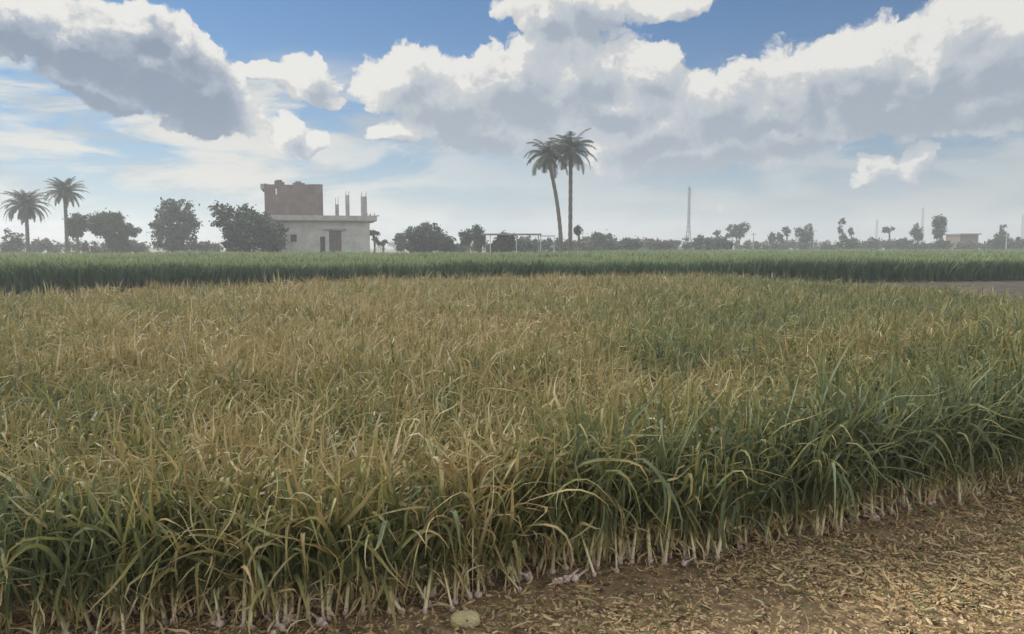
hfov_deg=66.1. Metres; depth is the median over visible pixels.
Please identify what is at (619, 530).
garlic plant
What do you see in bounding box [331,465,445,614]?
garlic plant
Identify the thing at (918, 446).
garlic plant
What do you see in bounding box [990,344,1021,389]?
garlic plant
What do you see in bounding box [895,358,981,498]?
garlic plant
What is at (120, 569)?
garlic plant
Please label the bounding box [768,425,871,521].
garlic plant
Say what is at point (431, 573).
garlic plant
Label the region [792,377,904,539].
garlic plant
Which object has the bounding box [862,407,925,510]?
garlic plant
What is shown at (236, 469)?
garlic plant
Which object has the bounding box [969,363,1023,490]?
garlic plant
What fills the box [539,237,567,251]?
bush
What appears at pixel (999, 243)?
bush
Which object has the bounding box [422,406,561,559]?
garlic plant
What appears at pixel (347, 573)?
garlic plant
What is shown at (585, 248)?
bush
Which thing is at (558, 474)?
garlic plant
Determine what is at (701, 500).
garlic plant
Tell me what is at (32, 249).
bush
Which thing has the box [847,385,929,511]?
garlic plant
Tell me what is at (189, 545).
garlic plant
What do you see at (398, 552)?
garlic plant
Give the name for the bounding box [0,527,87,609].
garlic plant
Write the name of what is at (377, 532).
garlic plant
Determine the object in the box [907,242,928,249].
bush
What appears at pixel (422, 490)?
garlic plant
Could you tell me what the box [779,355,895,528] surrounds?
garlic plant
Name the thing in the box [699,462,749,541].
garlic plant
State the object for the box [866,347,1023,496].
garlic plant
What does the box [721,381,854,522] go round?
garlic plant
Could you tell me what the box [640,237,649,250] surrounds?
bush
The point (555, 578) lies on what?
garlic bulb
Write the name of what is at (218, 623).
garlic plant
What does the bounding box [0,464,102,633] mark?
garlic plant
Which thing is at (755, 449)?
garlic plant
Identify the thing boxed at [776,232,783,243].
broadleaf tree
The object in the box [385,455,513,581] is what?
garlic plant
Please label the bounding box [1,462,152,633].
garlic plant
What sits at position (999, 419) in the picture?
garlic plant
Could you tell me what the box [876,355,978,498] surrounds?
garlic plant
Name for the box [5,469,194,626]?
garlic plant
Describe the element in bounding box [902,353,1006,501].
garlic plant
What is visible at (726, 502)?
garlic plant
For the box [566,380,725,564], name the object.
garlic plant
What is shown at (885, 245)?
bush
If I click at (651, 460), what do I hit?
garlic plant
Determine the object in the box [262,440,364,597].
garlic plant
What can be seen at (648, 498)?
garlic plant
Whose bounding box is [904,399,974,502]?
garlic plant
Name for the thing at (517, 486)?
garlic plant
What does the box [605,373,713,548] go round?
garlic plant
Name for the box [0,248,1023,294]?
green crop
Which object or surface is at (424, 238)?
broadleaf tree
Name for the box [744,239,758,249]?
bush
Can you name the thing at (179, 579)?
garlic plant
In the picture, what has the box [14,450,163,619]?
garlic plant
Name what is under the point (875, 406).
garlic plant
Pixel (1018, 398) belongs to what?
garlic plant
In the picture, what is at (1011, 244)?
bush
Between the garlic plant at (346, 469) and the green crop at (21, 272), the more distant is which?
the green crop at (21, 272)
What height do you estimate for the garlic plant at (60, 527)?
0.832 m
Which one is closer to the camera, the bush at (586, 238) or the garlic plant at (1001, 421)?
the garlic plant at (1001, 421)
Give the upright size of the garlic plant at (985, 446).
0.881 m
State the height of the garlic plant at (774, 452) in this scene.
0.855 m
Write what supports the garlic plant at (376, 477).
on the ground
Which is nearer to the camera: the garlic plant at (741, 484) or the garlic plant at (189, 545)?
the garlic plant at (189, 545)
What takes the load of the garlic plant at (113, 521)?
on the ground
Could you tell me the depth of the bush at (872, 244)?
156.97 m
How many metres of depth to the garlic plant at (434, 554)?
3.46 m
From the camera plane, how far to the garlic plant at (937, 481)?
4.77 m
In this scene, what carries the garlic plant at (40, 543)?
on the ground
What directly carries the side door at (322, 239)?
in the unfinished house
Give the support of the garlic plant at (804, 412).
on the ground
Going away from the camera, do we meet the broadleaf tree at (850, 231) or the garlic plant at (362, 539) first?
the garlic plant at (362, 539)
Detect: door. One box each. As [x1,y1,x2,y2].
[320,237,324,253]
[329,231,341,253]
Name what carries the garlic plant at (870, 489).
on the ground
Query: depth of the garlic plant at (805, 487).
4.30 m
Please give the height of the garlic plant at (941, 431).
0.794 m
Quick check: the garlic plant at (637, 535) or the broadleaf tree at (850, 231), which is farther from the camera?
the broadleaf tree at (850, 231)
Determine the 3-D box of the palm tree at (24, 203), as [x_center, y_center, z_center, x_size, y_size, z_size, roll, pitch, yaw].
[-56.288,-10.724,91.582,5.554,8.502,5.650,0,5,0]
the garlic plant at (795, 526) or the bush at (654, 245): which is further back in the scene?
the bush at (654, 245)
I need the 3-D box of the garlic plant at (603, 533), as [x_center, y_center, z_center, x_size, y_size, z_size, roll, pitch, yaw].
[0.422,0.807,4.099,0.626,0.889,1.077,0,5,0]
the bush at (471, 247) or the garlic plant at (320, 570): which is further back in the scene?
the bush at (471, 247)
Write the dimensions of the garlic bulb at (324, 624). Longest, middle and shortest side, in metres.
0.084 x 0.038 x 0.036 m
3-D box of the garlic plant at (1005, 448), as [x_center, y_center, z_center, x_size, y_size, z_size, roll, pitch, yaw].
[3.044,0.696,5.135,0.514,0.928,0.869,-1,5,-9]
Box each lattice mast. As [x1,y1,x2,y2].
[685,182,690,242]
[920,205,923,241]
[1020,214,1023,239]
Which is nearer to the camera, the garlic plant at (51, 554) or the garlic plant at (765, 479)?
the garlic plant at (51, 554)
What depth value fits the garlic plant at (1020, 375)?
5.20 m
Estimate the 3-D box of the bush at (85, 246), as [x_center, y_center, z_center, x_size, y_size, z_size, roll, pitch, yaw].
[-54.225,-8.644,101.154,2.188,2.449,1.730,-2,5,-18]
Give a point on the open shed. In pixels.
(516, 234)
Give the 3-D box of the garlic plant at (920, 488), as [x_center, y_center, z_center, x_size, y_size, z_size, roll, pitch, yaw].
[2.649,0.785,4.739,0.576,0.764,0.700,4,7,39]
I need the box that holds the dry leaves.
[0,440,1023,633]
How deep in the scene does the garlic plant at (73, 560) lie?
3.28 m
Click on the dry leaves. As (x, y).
(373, 593)
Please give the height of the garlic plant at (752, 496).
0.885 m
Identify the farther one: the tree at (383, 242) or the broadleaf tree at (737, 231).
the broadleaf tree at (737, 231)
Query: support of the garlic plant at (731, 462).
on the ground
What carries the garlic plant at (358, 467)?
on the ground
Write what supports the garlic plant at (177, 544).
on the ground
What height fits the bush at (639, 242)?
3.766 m
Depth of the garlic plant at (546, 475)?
3.92 m
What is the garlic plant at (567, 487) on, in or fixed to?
on the ground
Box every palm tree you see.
[0,189,50,253]
[43,176,88,252]
[524,139,572,251]
[546,128,596,251]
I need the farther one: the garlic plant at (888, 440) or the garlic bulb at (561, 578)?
the garlic plant at (888, 440)
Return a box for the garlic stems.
[16,459,1013,596]
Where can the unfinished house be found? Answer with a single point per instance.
(296, 207)
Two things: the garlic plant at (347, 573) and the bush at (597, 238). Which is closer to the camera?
the garlic plant at (347, 573)
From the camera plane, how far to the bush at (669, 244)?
130.09 m
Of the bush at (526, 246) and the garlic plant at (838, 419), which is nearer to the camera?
the garlic plant at (838, 419)
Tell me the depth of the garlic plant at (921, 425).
4.85 m
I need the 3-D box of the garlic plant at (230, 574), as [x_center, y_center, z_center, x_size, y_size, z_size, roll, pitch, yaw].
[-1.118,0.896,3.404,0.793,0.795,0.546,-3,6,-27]
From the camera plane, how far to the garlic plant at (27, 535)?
3.35 m
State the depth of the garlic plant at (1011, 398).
5.21 m
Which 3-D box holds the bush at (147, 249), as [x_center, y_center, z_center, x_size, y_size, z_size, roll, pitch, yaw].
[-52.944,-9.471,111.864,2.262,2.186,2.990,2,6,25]
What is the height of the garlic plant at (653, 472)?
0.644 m
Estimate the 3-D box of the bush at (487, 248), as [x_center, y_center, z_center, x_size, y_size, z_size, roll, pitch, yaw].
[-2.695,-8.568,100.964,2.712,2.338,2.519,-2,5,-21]
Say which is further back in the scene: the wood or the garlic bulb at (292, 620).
the wood
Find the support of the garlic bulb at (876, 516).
on the ground
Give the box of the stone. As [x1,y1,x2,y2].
[450,610,479,628]
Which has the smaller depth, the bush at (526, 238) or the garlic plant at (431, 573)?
the garlic plant at (431, 573)
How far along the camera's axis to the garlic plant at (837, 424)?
4.56 m
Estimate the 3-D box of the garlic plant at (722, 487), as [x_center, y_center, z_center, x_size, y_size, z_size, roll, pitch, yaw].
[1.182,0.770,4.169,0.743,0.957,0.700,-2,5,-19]
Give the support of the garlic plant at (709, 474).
on the ground
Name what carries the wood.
on the ground
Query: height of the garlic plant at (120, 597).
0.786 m
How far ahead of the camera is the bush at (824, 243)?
171.20 m
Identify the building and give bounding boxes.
[945,233,981,249]
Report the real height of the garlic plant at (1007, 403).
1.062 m
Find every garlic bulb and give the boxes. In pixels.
[278,616,294,631]
[286,614,296,624]
[310,611,325,624]
[319,621,328,630]
[520,571,531,580]
[548,577,562,584]
[552,577,566,585]
[563,569,578,582]
[571,569,587,581]
[681,557,695,566]
[863,515,879,521]
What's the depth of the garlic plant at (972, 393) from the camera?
5.08 m
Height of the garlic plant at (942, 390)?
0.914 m
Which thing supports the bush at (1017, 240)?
on the ground
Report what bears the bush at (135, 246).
on the ground
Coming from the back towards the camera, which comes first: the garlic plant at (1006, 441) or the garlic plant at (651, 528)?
the garlic plant at (1006, 441)
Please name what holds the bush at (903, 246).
on the ground
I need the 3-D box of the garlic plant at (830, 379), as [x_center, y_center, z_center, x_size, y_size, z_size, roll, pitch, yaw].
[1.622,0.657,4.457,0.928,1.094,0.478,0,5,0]
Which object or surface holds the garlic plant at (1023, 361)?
on the ground
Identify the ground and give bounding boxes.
[0,248,1023,633]
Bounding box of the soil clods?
[28,484,1023,633]
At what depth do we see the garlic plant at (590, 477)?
3.97 m
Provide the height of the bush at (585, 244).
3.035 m
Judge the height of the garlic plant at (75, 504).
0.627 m
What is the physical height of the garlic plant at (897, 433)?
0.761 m
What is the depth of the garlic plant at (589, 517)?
4.02 m
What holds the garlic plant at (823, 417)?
on the ground
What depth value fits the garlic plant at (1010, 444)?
5.19 m
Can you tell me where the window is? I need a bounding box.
[290,234,296,242]
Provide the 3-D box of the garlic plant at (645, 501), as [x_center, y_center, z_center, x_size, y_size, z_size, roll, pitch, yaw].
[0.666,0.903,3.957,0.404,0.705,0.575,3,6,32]
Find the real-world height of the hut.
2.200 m
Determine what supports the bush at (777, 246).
on the ground
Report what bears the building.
on the ground
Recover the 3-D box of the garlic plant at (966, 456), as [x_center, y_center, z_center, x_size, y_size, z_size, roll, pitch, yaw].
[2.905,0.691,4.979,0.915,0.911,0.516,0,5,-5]
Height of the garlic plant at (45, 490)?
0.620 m
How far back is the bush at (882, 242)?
188.60 m
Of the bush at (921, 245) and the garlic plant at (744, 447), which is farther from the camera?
the bush at (921, 245)
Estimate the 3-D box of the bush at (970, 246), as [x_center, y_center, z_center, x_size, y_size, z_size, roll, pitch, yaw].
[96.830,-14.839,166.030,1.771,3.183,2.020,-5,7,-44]
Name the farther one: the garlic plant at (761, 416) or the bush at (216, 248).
the bush at (216, 248)
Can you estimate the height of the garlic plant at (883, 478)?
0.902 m
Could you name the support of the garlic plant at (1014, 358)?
on the ground
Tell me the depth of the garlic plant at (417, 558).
3.45 m
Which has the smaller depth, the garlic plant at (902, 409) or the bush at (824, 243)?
the garlic plant at (902, 409)
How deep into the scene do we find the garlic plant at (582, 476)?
3.99 m
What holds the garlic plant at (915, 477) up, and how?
on the ground
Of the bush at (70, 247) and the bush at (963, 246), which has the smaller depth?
the bush at (70, 247)
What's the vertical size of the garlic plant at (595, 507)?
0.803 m
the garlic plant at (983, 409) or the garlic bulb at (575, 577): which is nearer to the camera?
the garlic bulb at (575, 577)
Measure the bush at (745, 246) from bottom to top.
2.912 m
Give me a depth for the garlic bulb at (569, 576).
3.75 m
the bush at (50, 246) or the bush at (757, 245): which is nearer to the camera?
the bush at (50, 246)
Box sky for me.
[0,0,1023,247]
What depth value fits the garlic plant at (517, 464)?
3.81 m
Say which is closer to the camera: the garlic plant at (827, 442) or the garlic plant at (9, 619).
the garlic plant at (9, 619)
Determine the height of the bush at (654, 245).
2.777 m
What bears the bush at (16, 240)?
on the ground
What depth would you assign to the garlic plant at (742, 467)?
4.06 m
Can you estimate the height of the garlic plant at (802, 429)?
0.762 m
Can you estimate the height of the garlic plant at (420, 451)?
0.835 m
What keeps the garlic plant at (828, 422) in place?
on the ground
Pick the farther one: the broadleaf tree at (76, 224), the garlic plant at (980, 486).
the broadleaf tree at (76, 224)
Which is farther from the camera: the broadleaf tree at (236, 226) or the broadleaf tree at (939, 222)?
the broadleaf tree at (939, 222)
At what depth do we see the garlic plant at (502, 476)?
3.80 m
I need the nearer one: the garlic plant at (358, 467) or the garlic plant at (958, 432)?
the garlic plant at (358, 467)
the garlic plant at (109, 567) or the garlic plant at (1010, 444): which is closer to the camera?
the garlic plant at (109, 567)
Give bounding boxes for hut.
[677,243,693,249]
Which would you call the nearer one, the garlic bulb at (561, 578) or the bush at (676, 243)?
the garlic bulb at (561, 578)
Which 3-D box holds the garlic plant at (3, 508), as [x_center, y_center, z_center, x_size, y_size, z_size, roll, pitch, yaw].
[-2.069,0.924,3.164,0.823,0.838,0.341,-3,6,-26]
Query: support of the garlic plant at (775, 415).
on the ground
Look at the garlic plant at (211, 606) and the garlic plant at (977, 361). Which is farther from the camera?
the garlic plant at (977, 361)
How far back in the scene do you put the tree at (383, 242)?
95.26 m
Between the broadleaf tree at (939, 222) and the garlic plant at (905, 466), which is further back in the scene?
the broadleaf tree at (939, 222)
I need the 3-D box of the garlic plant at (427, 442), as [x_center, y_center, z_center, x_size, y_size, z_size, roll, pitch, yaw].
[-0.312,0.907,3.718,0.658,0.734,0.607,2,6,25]
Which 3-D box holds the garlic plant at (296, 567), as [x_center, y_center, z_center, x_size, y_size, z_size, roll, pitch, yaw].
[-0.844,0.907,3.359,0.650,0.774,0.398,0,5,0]
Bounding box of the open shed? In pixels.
[481,233,554,252]
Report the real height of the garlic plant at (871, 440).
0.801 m
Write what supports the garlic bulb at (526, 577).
on the ground
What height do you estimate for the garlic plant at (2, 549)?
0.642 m
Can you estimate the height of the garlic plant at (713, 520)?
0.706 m
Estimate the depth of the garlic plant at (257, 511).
3.32 m
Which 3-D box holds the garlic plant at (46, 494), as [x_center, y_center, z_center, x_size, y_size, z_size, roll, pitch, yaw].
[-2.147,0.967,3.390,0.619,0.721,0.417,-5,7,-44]
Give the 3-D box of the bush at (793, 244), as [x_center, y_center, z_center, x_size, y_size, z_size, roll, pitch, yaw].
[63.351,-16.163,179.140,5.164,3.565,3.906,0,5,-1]
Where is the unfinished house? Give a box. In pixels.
[259,180,377,253]
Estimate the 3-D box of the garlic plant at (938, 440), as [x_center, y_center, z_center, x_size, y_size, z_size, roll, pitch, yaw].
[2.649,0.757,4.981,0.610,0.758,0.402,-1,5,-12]
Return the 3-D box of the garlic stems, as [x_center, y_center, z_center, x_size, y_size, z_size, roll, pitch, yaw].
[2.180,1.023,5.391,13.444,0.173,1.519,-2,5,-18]
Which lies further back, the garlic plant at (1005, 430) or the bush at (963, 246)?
the bush at (963, 246)
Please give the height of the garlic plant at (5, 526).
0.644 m
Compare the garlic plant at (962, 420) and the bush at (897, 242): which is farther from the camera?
the bush at (897, 242)
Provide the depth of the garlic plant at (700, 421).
4.24 m
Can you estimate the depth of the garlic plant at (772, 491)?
4.20 m
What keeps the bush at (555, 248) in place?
on the ground
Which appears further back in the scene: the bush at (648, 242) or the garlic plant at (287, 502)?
the bush at (648, 242)
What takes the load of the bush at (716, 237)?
on the ground
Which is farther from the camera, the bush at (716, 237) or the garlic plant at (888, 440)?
the bush at (716, 237)
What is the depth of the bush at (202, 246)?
103.91 m
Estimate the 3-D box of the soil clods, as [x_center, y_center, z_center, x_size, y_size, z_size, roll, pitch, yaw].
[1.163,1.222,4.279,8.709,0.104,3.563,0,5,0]
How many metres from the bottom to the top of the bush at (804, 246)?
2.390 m
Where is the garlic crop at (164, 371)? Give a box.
[0,267,1023,621]
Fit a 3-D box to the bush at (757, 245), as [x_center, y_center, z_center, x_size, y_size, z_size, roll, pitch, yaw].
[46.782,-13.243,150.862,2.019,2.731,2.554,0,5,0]
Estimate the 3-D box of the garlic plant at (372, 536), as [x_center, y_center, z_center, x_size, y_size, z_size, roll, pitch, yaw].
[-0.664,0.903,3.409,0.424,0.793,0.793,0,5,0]
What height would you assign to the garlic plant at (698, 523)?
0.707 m
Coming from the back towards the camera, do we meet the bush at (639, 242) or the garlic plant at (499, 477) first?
the bush at (639, 242)
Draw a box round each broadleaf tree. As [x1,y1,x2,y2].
[62,212,87,252]
[83,208,141,253]
[146,197,202,252]
[207,200,289,252]
[370,230,379,251]
[392,233,407,252]
[401,221,457,252]
[458,229,472,252]
[468,223,488,251]
[573,225,582,251]
[712,230,720,234]
[725,221,751,249]
[767,231,776,242]
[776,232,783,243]
[781,226,790,244]
[794,223,813,249]
[837,218,846,242]
[848,227,854,249]
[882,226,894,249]
[908,222,923,242]
[931,214,948,239]
[993,224,1009,238]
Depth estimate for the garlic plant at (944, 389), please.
4.86 m
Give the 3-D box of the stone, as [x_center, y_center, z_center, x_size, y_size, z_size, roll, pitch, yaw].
[-0.197,1.276,3.318,0.126,0.062,0.081,-1,5,-11]
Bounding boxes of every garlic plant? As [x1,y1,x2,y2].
[0,404,88,611]
[0,453,23,633]
[0,454,122,633]
[0,461,99,626]
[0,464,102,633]
[0,464,122,633]
[0,464,128,632]
[0,465,221,633]
[0,475,49,625]
[0,479,143,633]
[0,487,104,623]
[0,493,78,629]
[0,507,53,567]
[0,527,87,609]
[1,435,98,619]
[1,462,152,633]
[3,488,64,614]
[4,449,100,624]
[4,473,180,633]
[4,492,96,624]
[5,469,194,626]
[6,466,97,621]
[9,491,141,615]
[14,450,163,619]
[43,470,187,615]
[47,459,239,630]
[51,450,193,615]
[54,445,180,629]
[63,448,232,633]
[64,490,237,628]
[66,453,250,623]
[67,451,199,591]
[79,494,230,627]
[83,423,235,620]
[91,481,237,633]
[93,471,251,625]
[97,412,326,605]
[104,416,325,627]
[104,442,188,624]
[109,457,261,602]
[124,414,329,594]
[124,419,268,609]
[128,465,224,610]
[128,465,267,621]
[136,469,248,623]
[137,467,323,629]
[157,432,322,607]
[164,481,298,616]
[167,470,328,631]
[169,473,241,615]
[170,455,306,631]
[180,452,296,604]
[188,424,344,575]
[190,483,343,617]
[200,424,390,610]
[205,430,341,613]
[213,466,325,621]
[219,437,376,619]
[220,451,383,617]
[220,509,277,629]
[222,504,304,619]
[227,487,350,633]
[238,466,331,624]
[242,411,430,602]
[248,444,416,616]
[258,450,383,616]
[259,442,375,605]
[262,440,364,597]
[265,409,370,632]
[270,442,402,621]
[284,476,418,615]
[287,470,357,593]
[291,441,469,602]
[306,494,419,609]
[308,425,427,600]
[308,443,402,633]
[309,487,454,612]
[328,472,437,609]
[330,424,494,590]
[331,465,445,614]
[338,432,491,603]
[340,459,456,591]
[348,427,481,598]
[348,435,508,587]
[352,472,422,592]
[354,415,612,592]
[367,417,522,613]
[370,469,482,607]
[375,435,496,613]
[381,433,533,591]
[381,446,499,612]
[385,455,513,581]
[386,437,522,597]
[391,428,528,598]
[393,429,513,596]
[395,443,525,596]
[403,454,489,600]
[408,477,463,598]
[416,412,565,588]
[416,437,554,584]
[420,421,570,582]
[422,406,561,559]
[423,410,612,580]
[439,423,582,573]
[449,422,543,587]
[465,450,548,595]
[475,447,551,582]
[476,451,624,564]
[477,420,519,595]
[480,402,627,568]
[480,415,579,569]
[482,449,639,557]
[483,363,662,555]
[485,396,661,573]
[486,403,591,568]
[489,389,632,565]
[494,425,571,559]
[499,377,613,557]
[508,397,616,556]
[508,452,619,571]
[513,395,629,569]
[514,450,634,576]
[519,409,657,570]
[520,415,647,563]
[524,391,683,575]
[526,363,713,564]
[532,408,666,569]
[533,397,652,553]
[533,427,630,549]
[534,407,622,552]
[540,403,686,551]
[544,447,629,561]
[561,366,684,573]
[564,396,666,563]
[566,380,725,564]
[570,365,719,561]
[574,377,704,560]
[578,438,668,542]
[583,414,689,558]
[590,423,710,563]
[597,422,685,550]
[598,437,714,554]
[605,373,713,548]
[608,422,713,550]
[611,374,745,551]
[615,386,723,549]
[615,428,769,562]
[624,447,701,531]
[636,411,747,558]
[640,411,753,548]
[643,421,776,550]
[646,432,790,545]
[647,374,743,536]
[648,406,737,531]
[665,374,811,546]
[665,375,810,556]
[667,390,746,561]
[667,432,744,563]
[673,375,799,542]
[674,425,772,544]
[676,406,829,535]
[677,416,821,554]
[679,420,774,551]
[680,416,746,556]
[681,396,783,534]
[684,389,860,542]
[692,391,789,544]
[694,386,821,531]
[698,410,807,548]
[699,388,806,536]
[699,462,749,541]
[700,413,821,530]
[701,392,912,542]
[702,410,833,541]
[706,379,812,529]
[714,435,767,560]
[715,384,839,535]
[718,395,877,525]
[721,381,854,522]
[724,354,976,511]
[726,419,807,541]
[729,335,863,523]
[730,379,862,511]
[731,403,859,525]
[734,396,797,513]
[739,388,878,529]
[750,387,899,529]
[753,397,876,541]
[759,362,860,541]
[763,370,925,522]
[765,403,897,530]
[768,393,863,535]
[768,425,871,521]
[772,372,952,518]
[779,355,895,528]
[780,368,885,533]
[785,407,860,535]
[789,387,965,532]
[790,399,947,523]
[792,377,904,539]
[796,395,914,515]
[798,361,910,517]
[799,336,928,516]
[803,330,949,522]
[813,355,915,428]
[822,401,892,518]
[824,376,933,520]
[825,384,901,511]
[826,365,973,515]
[836,375,958,511]
[839,380,934,522]
[840,347,957,503]
[844,359,975,507]
[846,375,885,497]
[846,380,981,515]
[847,369,929,514]
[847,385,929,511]
[853,400,974,509]
[854,366,962,506]
[855,376,967,511]
[856,351,954,494]
[859,352,970,494]
[861,391,946,514]
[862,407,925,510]
[864,368,904,499]
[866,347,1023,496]
[868,341,1023,504]
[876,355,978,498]
[884,386,979,505]
[888,361,1010,475]
[889,421,957,508]
[890,367,1006,468]
[891,352,1023,500]
[893,365,1017,505]
[894,375,926,505]
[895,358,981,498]
[897,378,958,501]
[899,363,973,496]
[900,386,999,514]
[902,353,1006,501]
[902,359,1023,490]
[903,376,993,495]
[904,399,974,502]
[908,382,969,495]
[909,336,1022,479]
[912,378,1023,469]
[913,351,1006,496]
[914,335,1022,423]
[915,358,1023,482]
[917,374,1023,496]
[919,343,994,479]
[921,365,1023,491]
[922,332,1023,477]
[922,361,1021,494]
[924,351,1023,492]
[927,336,1023,490]
[930,320,1023,468]
[936,399,975,486]
[938,333,1018,471]
[940,394,1020,488]
[941,374,1023,482]
[941,385,1022,499]
[949,358,1023,491]
[950,377,1022,480]
[951,351,1019,462]
[955,396,1006,495]
[963,362,1021,479]
[965,361,1023,493]
[966,336,1023,484]
[968,327,1018,394]
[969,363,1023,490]
[974,360,1023,481]
[978,356,1023,481]
[979,364,1023,486]
[980,357,1023,461]
[981,386,1023,483]
[983,349,1023,471]
[983,367,1022,477]
[988,345,1016,382]
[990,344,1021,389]
[993,389,1022,483]
[995,358,1023,479]
[1007,342,1023,447]
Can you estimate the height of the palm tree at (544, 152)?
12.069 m
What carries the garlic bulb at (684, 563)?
on the ground
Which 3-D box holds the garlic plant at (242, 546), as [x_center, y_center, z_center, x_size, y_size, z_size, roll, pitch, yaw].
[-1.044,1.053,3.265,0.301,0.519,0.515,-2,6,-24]
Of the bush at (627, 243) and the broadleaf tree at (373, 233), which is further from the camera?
the bush at (627, 243)
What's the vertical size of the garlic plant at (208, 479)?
0.883 m
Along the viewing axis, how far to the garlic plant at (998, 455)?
4.88 m
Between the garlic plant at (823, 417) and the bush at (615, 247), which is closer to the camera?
the garlic plant at (823, 417)
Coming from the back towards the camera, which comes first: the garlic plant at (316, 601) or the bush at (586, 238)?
the bush at (586, 238)
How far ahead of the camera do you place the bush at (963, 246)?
153.38 m
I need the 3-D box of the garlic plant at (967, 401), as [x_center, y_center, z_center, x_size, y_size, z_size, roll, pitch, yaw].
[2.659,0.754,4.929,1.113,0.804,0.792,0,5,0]
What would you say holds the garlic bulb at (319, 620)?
on the ground
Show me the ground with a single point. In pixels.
(668, 576)
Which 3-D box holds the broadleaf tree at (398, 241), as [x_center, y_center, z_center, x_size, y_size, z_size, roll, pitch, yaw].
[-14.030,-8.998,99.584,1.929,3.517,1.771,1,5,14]
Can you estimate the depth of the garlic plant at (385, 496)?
3.52 m
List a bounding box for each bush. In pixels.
[0,228,25,252]
[2,241,25,252]
[24,245,36,252]
[31,237,54,252]
[44,240,61,253]
[51,240,64,251]
[63,239,72,252]
[70,238,84,252]
[80,240,98,253]
[90,240,123,252]
[91,244,102,252]
[126,239,146,253]
[139,245,150,252]
[189,240,220,251]
[191,240,213,252]
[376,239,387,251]
[456,243,476,251]
[458,244,466,252]
[483,243,494,253]
[488,231,519,252]
[513,238,537,252]
[515,235,539,251]
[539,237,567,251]
[547,244,566,251]
[564,239,593,251]
[573,240,588,251]
[582,233,591,243]
[587,238,600,251]
[588,229,617,251]
[606,241,638,250]
[617,237,644,250]
[628,236,646,249]
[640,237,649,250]
[645,238,667,249]
[648,241,666,250]
[656,239,673,250]
[668,239,682,250]
[681,243,692,250]
[682,233,725,243]
[690,236,715,250]
[709,237,735,249]
[740,241,751,249]
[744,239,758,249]
[752,241,760,249]
[760,241,769,249]
[771,242,785,249]
[780,239,801,249]
[799,244,810,249]
[810,240,818,249]
[819,240,830,249]
[821,245,835,249]
[835,237,862,249]
[861,240,879,249]
[866,236,879,249]
[874,238,887,248]
[880,242,896,249]
[886,237,915,249]
[896,237,910,249]
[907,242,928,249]
[927,243,937,249]
[934,238,953,249]
[959,243,967,249]
[965,239,975,249]
[974,243,990,249]
[976,242,990,249]
[984,236,1016,249]
[988,238,1007,249]
[1014,237,1023,247]
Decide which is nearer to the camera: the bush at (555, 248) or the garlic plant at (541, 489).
the garlic plant at (541, 489)
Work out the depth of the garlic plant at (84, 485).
3.25 m
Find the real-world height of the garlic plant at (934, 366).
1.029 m
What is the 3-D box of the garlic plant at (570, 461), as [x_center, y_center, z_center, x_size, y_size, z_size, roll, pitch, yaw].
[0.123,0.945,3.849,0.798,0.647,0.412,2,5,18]
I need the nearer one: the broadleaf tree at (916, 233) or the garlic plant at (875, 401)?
the garlic plant at (875, 401)
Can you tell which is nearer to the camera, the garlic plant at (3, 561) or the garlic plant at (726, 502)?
the garlic plant at (3, 561)
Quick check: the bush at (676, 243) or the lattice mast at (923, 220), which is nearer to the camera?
the bush at (676, 243)
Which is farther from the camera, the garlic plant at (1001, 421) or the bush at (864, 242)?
the bush at (864, 242)
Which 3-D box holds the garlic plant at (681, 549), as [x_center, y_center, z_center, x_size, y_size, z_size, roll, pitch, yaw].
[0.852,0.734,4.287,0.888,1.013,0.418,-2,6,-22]
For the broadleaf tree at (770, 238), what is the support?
on the ground
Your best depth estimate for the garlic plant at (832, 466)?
4.14 m
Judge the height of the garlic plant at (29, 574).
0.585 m
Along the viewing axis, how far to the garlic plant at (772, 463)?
4.36 m
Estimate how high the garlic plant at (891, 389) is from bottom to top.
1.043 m
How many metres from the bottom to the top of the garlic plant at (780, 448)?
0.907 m
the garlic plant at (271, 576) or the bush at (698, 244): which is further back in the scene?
the bush at (698, 244)
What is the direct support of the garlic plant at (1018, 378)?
on the ground
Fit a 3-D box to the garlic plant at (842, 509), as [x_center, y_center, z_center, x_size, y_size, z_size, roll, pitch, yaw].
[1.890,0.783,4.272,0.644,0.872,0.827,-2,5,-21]
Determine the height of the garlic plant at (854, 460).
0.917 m
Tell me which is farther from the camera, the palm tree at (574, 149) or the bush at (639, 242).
the bush at (639, 242)
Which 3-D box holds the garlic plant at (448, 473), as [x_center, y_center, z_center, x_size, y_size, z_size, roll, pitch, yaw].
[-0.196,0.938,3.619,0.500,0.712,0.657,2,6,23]
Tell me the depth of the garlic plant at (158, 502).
3.35 m
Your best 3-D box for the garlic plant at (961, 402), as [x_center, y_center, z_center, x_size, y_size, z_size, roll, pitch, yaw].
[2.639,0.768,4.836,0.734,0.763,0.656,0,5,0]
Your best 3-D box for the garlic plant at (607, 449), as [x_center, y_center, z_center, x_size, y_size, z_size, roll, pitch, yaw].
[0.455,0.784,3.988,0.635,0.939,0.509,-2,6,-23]
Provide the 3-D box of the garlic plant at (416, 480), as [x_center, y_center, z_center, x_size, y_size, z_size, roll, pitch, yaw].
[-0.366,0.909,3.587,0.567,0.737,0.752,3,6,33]
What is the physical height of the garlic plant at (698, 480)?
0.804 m
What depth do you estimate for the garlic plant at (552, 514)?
3.71 m
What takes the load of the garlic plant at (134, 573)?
on the ground
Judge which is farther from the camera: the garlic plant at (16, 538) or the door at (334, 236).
the door at (334, 236)
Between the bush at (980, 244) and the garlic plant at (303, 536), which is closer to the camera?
the garlic plant at (303, 536)
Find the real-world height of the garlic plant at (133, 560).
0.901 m

